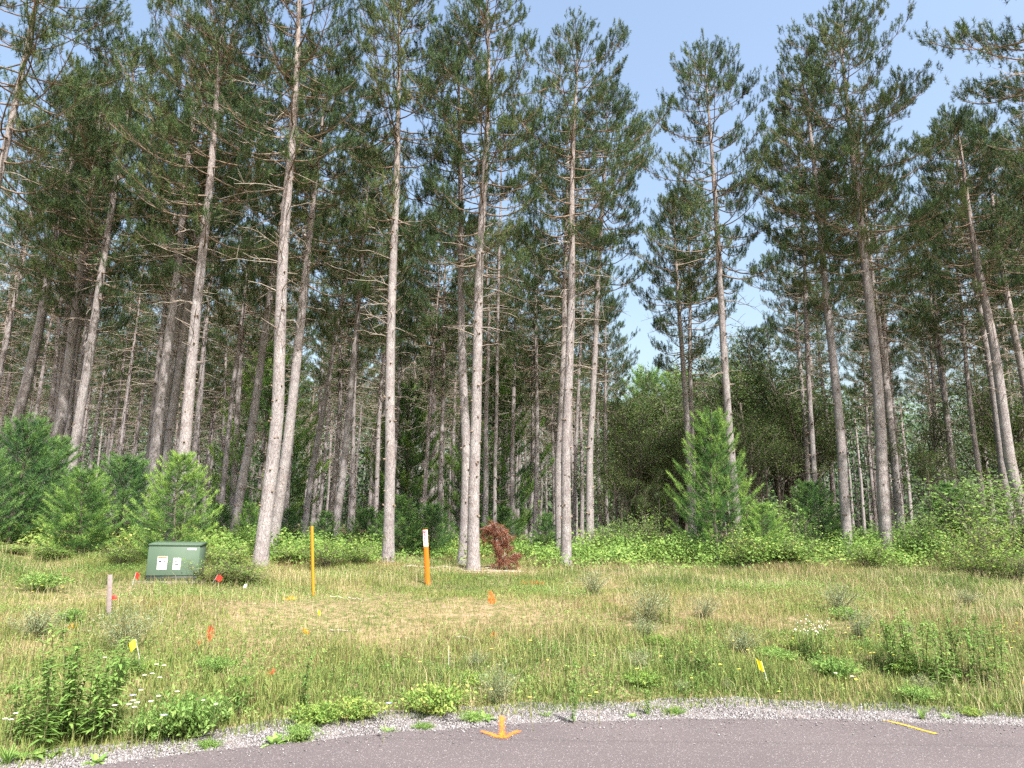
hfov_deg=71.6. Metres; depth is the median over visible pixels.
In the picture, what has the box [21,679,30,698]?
meadow weed
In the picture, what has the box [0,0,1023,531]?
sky
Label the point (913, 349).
red pine
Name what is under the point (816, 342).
red pine
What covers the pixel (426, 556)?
marker post
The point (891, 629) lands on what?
meadow weed
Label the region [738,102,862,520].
red pine
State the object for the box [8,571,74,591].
weed
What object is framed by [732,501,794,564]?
young pine
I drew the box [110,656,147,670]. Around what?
meadow weed
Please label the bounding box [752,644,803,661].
meadow weed
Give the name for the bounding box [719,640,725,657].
meadow weed
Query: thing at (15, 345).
red pine
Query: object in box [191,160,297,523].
red pine
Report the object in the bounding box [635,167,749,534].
red pine
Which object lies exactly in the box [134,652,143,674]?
meadow weed
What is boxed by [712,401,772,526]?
broadleaf tree
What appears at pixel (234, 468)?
red pine
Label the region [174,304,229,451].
red pine
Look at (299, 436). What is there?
young pine
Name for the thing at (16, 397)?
red pine
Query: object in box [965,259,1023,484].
red pine
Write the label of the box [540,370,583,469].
red pine
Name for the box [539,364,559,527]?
red pine
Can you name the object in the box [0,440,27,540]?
young pine
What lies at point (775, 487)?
broadleaf tree
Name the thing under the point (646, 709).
tall weed
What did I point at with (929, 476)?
thin tree
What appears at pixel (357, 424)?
red pine
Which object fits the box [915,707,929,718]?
grass tuft
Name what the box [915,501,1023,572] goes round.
bush
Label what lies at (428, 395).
red pine
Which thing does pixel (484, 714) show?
rosette weed
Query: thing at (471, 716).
weed
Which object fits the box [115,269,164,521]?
red pine
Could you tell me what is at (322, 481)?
red pine
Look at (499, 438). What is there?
red pine
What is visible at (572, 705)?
tall weed
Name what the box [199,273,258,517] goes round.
red pine
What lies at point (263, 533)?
red pine
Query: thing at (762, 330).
red pine
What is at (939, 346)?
red pine
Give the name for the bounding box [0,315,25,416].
red pine
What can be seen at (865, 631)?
meadow weed
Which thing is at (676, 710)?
weed
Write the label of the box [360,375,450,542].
young pine
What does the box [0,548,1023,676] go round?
rusty grass
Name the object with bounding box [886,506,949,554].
bush
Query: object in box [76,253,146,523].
red pine
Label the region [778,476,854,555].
young pine
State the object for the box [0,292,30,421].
red pine
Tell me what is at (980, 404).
broadleaf tree
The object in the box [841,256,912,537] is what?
red pine
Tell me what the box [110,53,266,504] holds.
red pine
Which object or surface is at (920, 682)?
meadow weed
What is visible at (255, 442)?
red pine
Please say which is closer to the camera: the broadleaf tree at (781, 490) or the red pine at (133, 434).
the broadleaf tree at (781, 490)
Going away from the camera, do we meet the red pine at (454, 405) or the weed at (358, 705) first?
the weed at (358, 705)
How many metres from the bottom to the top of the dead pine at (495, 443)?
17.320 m
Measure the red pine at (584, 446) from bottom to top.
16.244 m
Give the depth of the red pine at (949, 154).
26.54 m
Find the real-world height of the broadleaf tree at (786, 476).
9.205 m
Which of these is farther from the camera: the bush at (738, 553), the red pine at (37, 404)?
the red pine at (37, 404)
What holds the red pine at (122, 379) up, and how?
on the ground at (460, 613)
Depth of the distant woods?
85.58 m
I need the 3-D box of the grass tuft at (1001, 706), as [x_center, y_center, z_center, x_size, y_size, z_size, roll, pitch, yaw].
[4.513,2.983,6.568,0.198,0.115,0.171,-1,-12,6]
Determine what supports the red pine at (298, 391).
on the ground at (460, 613)
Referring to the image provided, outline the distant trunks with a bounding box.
[13,394,1023,535]
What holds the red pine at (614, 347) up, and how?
on the ground at (460, 613)
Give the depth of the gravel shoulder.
6.10 m
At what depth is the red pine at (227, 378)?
51.80 m
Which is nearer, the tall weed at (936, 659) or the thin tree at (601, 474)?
the tall weed at (936, 659)
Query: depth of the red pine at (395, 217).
18.86 m
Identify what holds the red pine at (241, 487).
on the ground at (460, 613)
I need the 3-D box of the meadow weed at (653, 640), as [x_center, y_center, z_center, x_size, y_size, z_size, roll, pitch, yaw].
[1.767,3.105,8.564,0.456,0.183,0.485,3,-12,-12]
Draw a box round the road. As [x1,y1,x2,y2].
[85,718,1023,767]
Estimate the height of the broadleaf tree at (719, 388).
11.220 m
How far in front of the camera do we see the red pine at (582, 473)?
41.21 m
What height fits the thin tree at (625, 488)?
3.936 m
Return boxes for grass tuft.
[0,743,28,763]
[378,724,397,731]
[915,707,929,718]
[934,712,952,718]
[992,701,1007,710]
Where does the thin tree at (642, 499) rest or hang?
on the ground at (460, 613)
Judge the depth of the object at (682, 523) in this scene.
47.20 m
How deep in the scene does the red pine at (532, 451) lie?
34.30 m
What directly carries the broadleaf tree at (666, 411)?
on the ground at (460, 613)
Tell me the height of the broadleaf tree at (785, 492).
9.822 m
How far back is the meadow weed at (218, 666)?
6.82 m
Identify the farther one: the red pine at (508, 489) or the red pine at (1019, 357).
the red pine at (508, 489)
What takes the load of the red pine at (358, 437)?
on the ground at (460, 613)
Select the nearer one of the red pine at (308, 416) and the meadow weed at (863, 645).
the meadow weed at (863, 645)
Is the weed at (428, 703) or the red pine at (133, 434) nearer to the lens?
the weed at (428, 703)
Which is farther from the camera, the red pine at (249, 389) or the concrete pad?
the red pine at (249, 389)
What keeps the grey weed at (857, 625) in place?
on the ground at (460, 613)
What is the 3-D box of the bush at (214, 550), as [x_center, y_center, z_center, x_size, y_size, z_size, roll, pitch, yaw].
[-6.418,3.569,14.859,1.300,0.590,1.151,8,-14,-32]
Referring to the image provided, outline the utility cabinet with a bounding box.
[146,541,206,580]
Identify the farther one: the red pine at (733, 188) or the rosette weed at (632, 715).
the red pine at (733, 188)
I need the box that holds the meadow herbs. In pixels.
[0,539,1023,747]
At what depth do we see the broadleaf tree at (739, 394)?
35.70 m
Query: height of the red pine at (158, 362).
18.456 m
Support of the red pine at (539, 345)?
on the ground at (460, 613)
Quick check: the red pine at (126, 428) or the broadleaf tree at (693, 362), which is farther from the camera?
the red pine at (126, 428)
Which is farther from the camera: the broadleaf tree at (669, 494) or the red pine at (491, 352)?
the broadleaf tree at (669, 494)
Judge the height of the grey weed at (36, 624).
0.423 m
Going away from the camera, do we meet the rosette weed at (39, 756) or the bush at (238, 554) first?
the rosette weed at (39, 756)
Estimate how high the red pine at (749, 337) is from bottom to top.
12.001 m
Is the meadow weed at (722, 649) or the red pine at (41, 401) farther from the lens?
the red pine at (41, 401)
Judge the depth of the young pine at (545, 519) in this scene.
24.39 m
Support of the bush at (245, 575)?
on the ground at (460, 613)
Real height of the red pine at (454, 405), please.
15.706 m
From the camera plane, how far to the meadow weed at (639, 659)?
7.67 m
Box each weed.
[0,683,25,693]
[2,603,74,638]
[3,667,56,740]
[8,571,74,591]
[13,747,49,758]
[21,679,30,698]
[23,671,40,684]
[27,639,113,747]
[29,747,66,756]
[30,613,134,743]
[54,607,89,622]
[75,652,127,743]
[80,592,168,651]
[80,752,108,765]
[109,638,137,684]
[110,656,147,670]
[112,704,182,739]
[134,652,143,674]
[136,659,164,672]
[137,683,236,738]
[193,736,224,749]
[194,653,239,672]
[202,655,215,681]
[223,697,232,721]
[225,646,258,715]
[226,675,258,686]
[260,732,287,747]
[276,721,321,742]
[284,700,355,727]
[297,648,315,705]
[325,695,397,721]
[349,690,363,695]
[390,680,485,716]
[410,720,437,729]
[428,659,449,684]
[440,668,494,687]
[457,709,491,722]
[462,646,489,669]
[474,654,525,704]
[477,711,499,721]
[503,668,519,674]
[565,661,579,721]
[576,567,612,595]
[594,690,604,703]
[616,667,666,685]
[620,645,656,668]
[621,574,674,625]
[623,712,638,717]
[627,616,661,638]
[638,624,652,635]
[638,634,680,645]
[643,689,650,714]
[658,599,675,621]
[661,706,689,714]
[670,655,685,677]
[674,677,690,692]
[685,588,723,618]
[689,615,717,670]
[693,675,700,689]
[717,622,768,654]
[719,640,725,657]
[720,678,729,689]
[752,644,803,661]
[778,638,805,649]
[797,650,867,680]
[817,578,863,609]
[827,605,862,619]
[842,599,875,640]
[857,640,873,649]
[859,621,873,642]
[875,607,939,679]
[878,656,929,675]
[888,680,944,703]
[889,624,897,642]
[903,614,964,687]
[903,673,937,690]
[944,602,987,680]
[949,588,984,605]
[953,704,988,716]
[976,613,1010,685]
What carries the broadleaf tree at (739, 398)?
on the ground at (460, 613)
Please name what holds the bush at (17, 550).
on the ground at (460, 613)
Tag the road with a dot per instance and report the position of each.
(747, 745)
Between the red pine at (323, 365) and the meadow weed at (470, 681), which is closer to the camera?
the meadow weed at (470, 681)
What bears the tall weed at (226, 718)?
on the ground at (460, 613)
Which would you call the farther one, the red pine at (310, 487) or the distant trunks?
the distant trunks
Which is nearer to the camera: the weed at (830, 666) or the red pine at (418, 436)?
the weed at (830, 666)
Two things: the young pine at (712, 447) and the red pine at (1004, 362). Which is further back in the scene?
the red pine at (1004, 362)
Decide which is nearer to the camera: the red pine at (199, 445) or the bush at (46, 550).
the bush at (46, 550)
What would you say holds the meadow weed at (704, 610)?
on the ground at (460, 613)
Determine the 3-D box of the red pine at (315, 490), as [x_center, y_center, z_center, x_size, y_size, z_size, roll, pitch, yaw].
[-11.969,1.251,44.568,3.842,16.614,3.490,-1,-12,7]
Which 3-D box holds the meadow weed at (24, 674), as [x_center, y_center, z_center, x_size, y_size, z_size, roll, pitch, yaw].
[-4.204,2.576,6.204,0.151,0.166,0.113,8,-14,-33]
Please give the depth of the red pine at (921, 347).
35.34 m
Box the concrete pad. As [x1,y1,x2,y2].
[132,581,202,583]
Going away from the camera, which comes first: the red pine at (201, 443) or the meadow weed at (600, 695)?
the meadow weed at (600, 695)
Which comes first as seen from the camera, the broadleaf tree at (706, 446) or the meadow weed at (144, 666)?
the meadow weed at (144, 666)
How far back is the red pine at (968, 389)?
28.89 m
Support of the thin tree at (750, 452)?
on the ground at (460, 613)
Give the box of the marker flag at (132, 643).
[129,639,139,663]
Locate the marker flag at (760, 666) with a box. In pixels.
[756,659,766,680]
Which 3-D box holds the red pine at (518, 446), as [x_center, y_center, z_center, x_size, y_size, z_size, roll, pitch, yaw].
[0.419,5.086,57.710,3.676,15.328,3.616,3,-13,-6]
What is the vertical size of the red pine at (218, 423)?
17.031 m
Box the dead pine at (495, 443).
[462,115,540,536]
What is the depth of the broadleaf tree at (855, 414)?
46.17 m
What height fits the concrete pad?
0.305 m
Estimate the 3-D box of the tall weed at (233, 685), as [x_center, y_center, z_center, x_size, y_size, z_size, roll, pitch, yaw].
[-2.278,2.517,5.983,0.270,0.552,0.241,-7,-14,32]
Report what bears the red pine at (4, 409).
on the ground at (460, 613)
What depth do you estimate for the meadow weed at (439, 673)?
7.08 m
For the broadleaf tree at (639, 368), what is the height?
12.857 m
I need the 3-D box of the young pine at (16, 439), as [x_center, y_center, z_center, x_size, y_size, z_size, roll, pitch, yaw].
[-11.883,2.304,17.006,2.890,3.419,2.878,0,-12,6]
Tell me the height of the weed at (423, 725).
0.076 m
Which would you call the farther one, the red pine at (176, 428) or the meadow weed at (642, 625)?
the red pine at (176, 428)
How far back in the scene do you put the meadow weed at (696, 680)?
7.09 m
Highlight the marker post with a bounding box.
[423,529,429,583]
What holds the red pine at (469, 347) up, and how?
on the ground at (460, 613)
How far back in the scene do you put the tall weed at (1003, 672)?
7.49 m
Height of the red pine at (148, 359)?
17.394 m
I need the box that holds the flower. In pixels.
[155,714,166,758]
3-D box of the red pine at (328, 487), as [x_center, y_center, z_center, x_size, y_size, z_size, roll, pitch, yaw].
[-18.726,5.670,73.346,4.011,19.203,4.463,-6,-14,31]
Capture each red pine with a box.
[0,0,153,288]
[0,48,134,519]
[0,69,164,521]
[0,107,73,420]
[0,211,54,432]
[0,250,33,428]
[0,259,49,447]
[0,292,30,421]
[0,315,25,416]
[0,364,26,422]
[0,368,26,448]
[1,337,51,447]
[3,15,206,531]
[5,285,62,513]
[5,311,63,463]
[10,254,95,496]
[16,135,128,436]
[21,228,102,518]
[22,156,145,519]
[23,104,172,425]
[24,370,51,460]
[30,293,95,437]
[33,363,52,483]
[40,245,131,500]
[51,320,102,517]
[65,299,127,495]
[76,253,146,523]
[80,337,117,478]
[85,373,107,462]
[86,335,126,522]
[89,331,142,490]
[91,268,157,530]
[97,216,173,525]
[98,303,158,523]
[100,364,137,525]
[101,348,143,517]
[102,405,136,516]
[103,12,276,528]
[104,0,332,540]
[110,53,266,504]
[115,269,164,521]
[121,383,150,525]
[122,114,216,521]
[122,328,159,521]
[125,165,213,495]
[131,286,187,457]
[133,46,266,525]
[133,340,182,449]
[137,367,182,439]
[140,273,217,436]
[156,184,252,531]
[157,246,228,521]
[169,323,216,511]
[169,386,181,506]
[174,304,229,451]
[180,340,221,459]
[181,385,209,521]
[184,0,411,566]
[190,400,219,521]
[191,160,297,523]
[191,303,244,513]
[193,305,247,531]
[195,343,229,523]
[198,41,363,543]
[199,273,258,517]
[206,220,274,526]
[210,304,261,528]
[211,356,244,469]
[213,385,247,478]
[218,322,248,512]
[226,262,292,517]
[226,316,267,475]
[232,223,315,496]
[233,26,393,553]
[238,343,265,528]
[241,376,265,484]
[245,309,304,522]
[250,252,316,432]
[259,150,351,527]
[282,344,309,437]
[283,301,319,444]
[287,120,437,546]
[288,360,311,463]
[295,372,331,504]
[296,381,325,466]
[297,279,347,527]
[298,146,403,538]
[298,398,324,462]
[304,307,352,527]
[307,0,487,562]
[307,247,376,531]
[313,185,411,537]
[313,305,364,510]
[314,354,342,527]
[318,355,357,476]
[327,319,372,480]
[333,312,379,526]
[341,373,368,497]
[342,345,380,529]
[346,185,436,527]
[356,392,377,523]
[358,215,430,532]
[358,288,409,525]
[360,363,396,476]
[363,211,438,475]
[363,381,383,507]
[377,285,425,525]
[377,354,412,437]
[382,196,496,542]
[385,6,534,564]
[395,308,438,528]
[395,338,427,496]
[397,0,574,571]
[397,211,491,546]
[404,262,457,521]
[404,338,451,463]
[406,355,439,515]
[409,285,456,537]
[412,343,437,517]
[427,338,471,535]
[436,341,471,532]
[436,351,459,533]
[437,248,501,539]
[438,366,459,523]
[445,253,502,434]
[445,376,459,481]
[448,212,529,541]
[472,209,558,548]
[482,289,534,504]
[482,331,516,482]
[482,347,525,530]
[484,232,591,544]
[489,338,502,506]
[490,351,528,526]
[494,5,675,565]
[500,276,551,538]
[504,107,625,551]
[508,296,559,544]
[509,364,540,516]
[515,352,546,528]
[515,367,540,536]
[522,326,554,538]
[523,348,550,532]
[524,317,576,530]
[529,386,557,534]
[530,335,575,471]
[534,269,600,536]
[537,215,629,548]
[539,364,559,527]
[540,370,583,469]
[543,77,662,554]
[555,308,602,543]
[557,369,588,536]
[573,293,640,537]
[574,302,630,541]
[574,369,610,534]
[589,353,649,539]
[625,191,732,551]
[633,27,791,543]
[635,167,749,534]
[719,325,783,537]
[737,32,910,556]
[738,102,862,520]
[746,320,801,489]
[760,0,974,558]
[760,222,832,539]
[772,285,839,533]
[782,268,851,530]
[811,115,943,535]
[828,166,936,535]
[832,286,898,530]
[840,324,897,526]
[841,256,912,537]
[847,233,923,516]
[852,339,913,475]
[885,100,1023,543]
[887,211,986,517]
[890,298,954,530]
[892,103,1023,533]
[895,266,964,533]
[896,230,978,510]
[897,318,961,522]
[905,173,1019,530]
[908,0,1023,159]
[925,127,1023,403]
[943,313,997,531]
[955,332,1019,461]
[958,55,1023,328]
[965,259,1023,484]
[965,268,1023,447]
[969,200,1023,411]
[974,139,1023,416]
[977,137,1023,351]
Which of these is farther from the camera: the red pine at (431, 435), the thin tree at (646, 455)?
the red pine at (431, 435)
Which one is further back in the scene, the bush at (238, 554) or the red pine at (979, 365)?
the red pine at (979, 365)
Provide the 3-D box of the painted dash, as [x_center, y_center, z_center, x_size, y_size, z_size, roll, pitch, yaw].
[3.331,2.867,5.941,0.113,0.001,0.531,7,-13,-27]
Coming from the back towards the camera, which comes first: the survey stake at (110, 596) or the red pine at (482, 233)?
the red pine at (482, 233)
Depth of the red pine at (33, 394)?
49.23 m
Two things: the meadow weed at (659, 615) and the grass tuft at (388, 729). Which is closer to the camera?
the grass tuft at (388, 729)
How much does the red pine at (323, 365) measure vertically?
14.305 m
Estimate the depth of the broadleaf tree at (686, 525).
37.18 m
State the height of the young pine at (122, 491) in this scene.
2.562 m
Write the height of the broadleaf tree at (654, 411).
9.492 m
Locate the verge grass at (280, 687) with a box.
[0,616,1023,767]
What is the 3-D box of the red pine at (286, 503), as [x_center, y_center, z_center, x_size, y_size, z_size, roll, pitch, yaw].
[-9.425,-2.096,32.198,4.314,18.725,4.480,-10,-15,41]
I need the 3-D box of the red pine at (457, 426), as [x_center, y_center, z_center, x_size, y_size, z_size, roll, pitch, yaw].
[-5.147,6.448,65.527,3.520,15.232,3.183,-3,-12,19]
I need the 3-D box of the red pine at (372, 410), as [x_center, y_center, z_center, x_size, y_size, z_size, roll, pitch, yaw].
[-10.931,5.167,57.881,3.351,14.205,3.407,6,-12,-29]
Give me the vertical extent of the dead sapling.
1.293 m
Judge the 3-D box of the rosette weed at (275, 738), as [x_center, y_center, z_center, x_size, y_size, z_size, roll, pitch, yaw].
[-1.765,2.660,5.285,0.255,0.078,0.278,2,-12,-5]
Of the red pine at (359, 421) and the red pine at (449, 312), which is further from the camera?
the red pine at (359, 421)
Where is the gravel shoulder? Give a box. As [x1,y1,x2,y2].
[1,697,1020,767]
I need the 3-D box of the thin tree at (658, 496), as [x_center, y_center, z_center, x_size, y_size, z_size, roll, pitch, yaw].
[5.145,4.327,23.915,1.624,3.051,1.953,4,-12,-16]
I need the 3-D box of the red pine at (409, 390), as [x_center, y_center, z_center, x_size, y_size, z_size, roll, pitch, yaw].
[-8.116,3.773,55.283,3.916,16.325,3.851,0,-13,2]
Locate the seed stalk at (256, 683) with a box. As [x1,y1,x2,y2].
[253,653,261,704]
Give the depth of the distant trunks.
83.23 m
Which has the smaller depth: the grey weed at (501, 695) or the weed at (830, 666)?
the grey weed at (501, 695)
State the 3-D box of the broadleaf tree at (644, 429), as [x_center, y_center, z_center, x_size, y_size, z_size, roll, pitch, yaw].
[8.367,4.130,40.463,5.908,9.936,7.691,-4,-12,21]
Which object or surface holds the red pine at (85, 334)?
on the ground at (460, 613)
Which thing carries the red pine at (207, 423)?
on the ground at (460, 613)
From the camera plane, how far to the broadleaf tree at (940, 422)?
31.81 m
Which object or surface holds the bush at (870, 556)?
on the ground at (460, 613)
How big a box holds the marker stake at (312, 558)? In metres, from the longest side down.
1.279 x 0.051 x 0.021 m
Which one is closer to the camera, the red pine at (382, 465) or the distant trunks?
the red pine at (382, 465)
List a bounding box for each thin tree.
[571,436,630,536]
[581,445,644,535]
[585,407,672,536]
[593,393,681,537]
[619,413,726,538]
[620,483,675,536]
[624,435,709,538]
[638,469,692,542]
[708,420,837,520]
[710,396,807,536]
[850,406,969,518]
[895,429,977,524]
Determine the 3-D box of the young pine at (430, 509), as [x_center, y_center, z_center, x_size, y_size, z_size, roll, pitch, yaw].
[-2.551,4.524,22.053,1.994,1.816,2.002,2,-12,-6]
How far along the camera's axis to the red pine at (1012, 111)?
20.85 m
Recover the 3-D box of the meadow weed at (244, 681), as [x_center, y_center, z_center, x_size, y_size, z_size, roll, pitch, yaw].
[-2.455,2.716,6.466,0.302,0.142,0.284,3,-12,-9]
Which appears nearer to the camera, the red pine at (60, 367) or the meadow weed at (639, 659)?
the meadow weed at (639, 659)
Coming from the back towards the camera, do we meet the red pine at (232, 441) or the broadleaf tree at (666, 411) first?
the red pine at (232, 441)
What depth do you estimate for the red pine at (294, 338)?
42.21 m
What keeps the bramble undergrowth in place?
on the ground at (460, 613)
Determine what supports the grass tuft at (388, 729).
on the gravel shoulder
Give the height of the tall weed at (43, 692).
0.747 m
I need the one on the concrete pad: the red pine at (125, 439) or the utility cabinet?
the utility cabinet
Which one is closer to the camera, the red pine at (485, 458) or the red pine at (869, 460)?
the red pine at (485, 458)
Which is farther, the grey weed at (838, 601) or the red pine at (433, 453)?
the red pine at (433, 453)
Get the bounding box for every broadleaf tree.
[578,372,668,535]
[584,384,667,534]
[593,363,686,534]
[600,379,696,539]
[608,410,665,530]
[610,389,666,535]
[618,382,715,531]
[629,363,740,490]
[642,371,724,534]
[643,334,794,529]
[643,405,726,539]
[643,431,703,535]
[644,324,786,484]
[658,354,730,532]
[658,381,716,538]
[669,364,790,512]
[670,334,789,503]
[670,354,799,526]
[698,349,741,537]
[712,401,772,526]
[716,327,818,532]
[724,395,805,531]
[729,347,858,524]
[734,379,868,533]
[740,365,829,511]
[742,400,823,500]
[746,347,867,541]
[748,381,834,527]
[765,349,895,530]
[896,391,980,520]
[912,354,1021,516]
[940,370,1023,524]
[945,353,1023,483]
[954,395,1023,530]
[957,399,1023,504]
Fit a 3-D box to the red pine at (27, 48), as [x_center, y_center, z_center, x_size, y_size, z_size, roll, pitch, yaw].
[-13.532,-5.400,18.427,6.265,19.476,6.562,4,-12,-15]
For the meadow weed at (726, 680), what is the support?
on the ground at (460, 613)
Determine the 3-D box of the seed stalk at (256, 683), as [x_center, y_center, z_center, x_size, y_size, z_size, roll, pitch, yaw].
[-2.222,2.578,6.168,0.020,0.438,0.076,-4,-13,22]
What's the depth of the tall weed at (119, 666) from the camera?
5.31 m
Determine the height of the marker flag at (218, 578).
0.329 m
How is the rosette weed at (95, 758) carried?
on the gravel shoulder
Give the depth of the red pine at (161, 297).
32.22 m
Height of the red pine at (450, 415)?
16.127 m
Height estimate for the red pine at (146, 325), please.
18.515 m
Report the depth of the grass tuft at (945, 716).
6.31 m
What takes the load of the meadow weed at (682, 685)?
on the ground at (460, 613)
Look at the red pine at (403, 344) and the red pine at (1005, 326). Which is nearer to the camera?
the red pine at (1005, 326)
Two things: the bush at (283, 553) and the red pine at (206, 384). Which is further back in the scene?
the red pine at (206, 384)
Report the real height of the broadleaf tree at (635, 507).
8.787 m
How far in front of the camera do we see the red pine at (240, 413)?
57.69 m
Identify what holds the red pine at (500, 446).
on the ground at (460, 613)
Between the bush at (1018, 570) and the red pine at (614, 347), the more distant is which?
the red pine at (614, 347)
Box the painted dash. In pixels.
[883,720,935,733]
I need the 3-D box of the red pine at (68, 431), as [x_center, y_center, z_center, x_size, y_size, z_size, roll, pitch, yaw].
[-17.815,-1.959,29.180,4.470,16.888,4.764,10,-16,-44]
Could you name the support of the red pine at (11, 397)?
on the ground at (460, 613)
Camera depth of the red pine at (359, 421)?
78.95 m
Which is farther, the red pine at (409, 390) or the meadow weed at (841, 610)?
the red pine at (409, 390)
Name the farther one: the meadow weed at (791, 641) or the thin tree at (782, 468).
the thin tree at (782, 468)
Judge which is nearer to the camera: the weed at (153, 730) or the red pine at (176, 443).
the weed at (153, 730)
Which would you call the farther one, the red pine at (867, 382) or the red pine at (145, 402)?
the red pine at (145, 402)
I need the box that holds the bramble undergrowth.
[0,517,1023,570]
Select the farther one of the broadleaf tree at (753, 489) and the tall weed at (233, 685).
the broadleaf tree at (753, 489)
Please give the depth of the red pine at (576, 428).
31.61 m
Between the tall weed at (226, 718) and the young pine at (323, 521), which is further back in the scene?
the young pine at (323, 521)
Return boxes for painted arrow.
[481,715,518,737]
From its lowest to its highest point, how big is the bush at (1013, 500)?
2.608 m
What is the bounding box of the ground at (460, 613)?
[0,523,1023,759]
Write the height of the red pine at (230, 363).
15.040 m
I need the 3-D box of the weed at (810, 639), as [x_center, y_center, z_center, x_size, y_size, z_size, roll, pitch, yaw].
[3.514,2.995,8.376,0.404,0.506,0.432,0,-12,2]
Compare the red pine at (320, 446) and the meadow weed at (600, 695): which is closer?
the meadow weed at (600, 695)
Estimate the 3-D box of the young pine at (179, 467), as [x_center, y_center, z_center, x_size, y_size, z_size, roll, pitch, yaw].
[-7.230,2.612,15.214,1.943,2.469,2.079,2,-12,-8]
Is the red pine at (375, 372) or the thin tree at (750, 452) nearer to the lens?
the thin tree at (750, 452)
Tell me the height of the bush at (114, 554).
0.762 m
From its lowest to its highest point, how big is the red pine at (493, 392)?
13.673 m
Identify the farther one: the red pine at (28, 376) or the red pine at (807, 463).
the red pine at (807, 463)
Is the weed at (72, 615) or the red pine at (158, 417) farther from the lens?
the red pine at (158, 417)
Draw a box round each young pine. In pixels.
[0,411,82,543]
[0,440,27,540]
[4,434,94,541]
[32,464,125,552]
[57,451,169,547]
[122,449,223,555]
[197,502,238,543]
[206,342,331,526]
[232,501,259,544]
[281,507,303,542]
[305,509,342,546]
[341,506,382,545]
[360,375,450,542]
[367,493,430,555]
[401,501,458,553]
[434,354,554,539]
[480,504,529,550]
[527,512,554,551]
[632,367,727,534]
[664,405,767,562]
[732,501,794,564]
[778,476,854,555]
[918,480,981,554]
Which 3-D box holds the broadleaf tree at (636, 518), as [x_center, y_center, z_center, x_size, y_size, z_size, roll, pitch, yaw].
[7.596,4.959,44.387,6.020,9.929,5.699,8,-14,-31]
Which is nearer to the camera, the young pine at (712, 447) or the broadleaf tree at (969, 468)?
the young pine at (712, 447)
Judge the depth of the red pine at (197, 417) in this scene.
35.30 m
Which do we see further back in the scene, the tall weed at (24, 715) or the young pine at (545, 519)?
the young pine at (545, 519)
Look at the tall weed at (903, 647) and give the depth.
7.82 m
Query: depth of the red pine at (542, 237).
23.88 m
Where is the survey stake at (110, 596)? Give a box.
[106,575,116,615]
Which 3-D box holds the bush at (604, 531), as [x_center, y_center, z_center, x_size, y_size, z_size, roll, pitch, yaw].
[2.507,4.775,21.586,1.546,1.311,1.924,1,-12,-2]
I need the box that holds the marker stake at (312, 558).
[310,526,314,595]
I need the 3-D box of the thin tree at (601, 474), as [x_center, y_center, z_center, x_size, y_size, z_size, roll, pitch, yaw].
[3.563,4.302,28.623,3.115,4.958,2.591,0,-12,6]
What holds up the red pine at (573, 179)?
on the ground at (460, 613)
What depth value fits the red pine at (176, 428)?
73.54 m
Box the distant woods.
[0,355,1023,534]
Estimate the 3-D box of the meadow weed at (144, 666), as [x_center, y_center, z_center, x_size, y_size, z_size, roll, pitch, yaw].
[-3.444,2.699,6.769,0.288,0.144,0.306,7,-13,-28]
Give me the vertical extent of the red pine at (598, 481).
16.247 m
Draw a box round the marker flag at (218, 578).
[213,575,222,581]
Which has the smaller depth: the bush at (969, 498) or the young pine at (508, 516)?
the bush at (969, 498)
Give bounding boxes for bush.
[0,542,55,553]
[27,544,82,557]
[95,532,149,565]
[169,553,249,583]
[191,558,289,583]
[205,540,236,563]
[205,540,254,569]
[270,539,321,563]
[292,533,359,566]
[331,535,386,563]
[571,519,616,553]
[602,514,643,550]
[606,505,674,561]
[717,520,773,568]
[740,490,831,548]
[764,529,835,565]
[781,496,870,542]
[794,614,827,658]
[839,536,904,567]
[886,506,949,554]
[897,471,1010,545]
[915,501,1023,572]
[916,465,1023,558]
[936,534,1023,579]
[973,544,1023,582]
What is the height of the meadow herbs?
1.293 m
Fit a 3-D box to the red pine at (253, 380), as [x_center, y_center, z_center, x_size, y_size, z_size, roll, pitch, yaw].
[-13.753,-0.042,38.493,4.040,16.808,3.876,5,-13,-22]
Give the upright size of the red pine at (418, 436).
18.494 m
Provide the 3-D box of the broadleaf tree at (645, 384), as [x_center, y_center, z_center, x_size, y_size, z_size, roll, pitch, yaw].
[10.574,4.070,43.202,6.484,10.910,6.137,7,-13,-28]
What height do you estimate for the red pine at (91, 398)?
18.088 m
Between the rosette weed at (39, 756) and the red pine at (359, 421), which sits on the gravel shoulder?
the rosette weed at (39, 756)
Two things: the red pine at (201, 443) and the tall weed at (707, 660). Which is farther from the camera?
the red pine at (201, 443)
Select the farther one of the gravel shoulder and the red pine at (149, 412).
the red pine at (149, 412)
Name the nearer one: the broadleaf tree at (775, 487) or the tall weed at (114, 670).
the tall weed at (114, 670)
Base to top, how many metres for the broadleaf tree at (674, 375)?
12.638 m
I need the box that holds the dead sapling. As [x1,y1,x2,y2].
[479,520,521,569]
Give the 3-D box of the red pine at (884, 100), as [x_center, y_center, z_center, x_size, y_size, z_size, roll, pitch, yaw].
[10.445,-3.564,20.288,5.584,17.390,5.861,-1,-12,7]

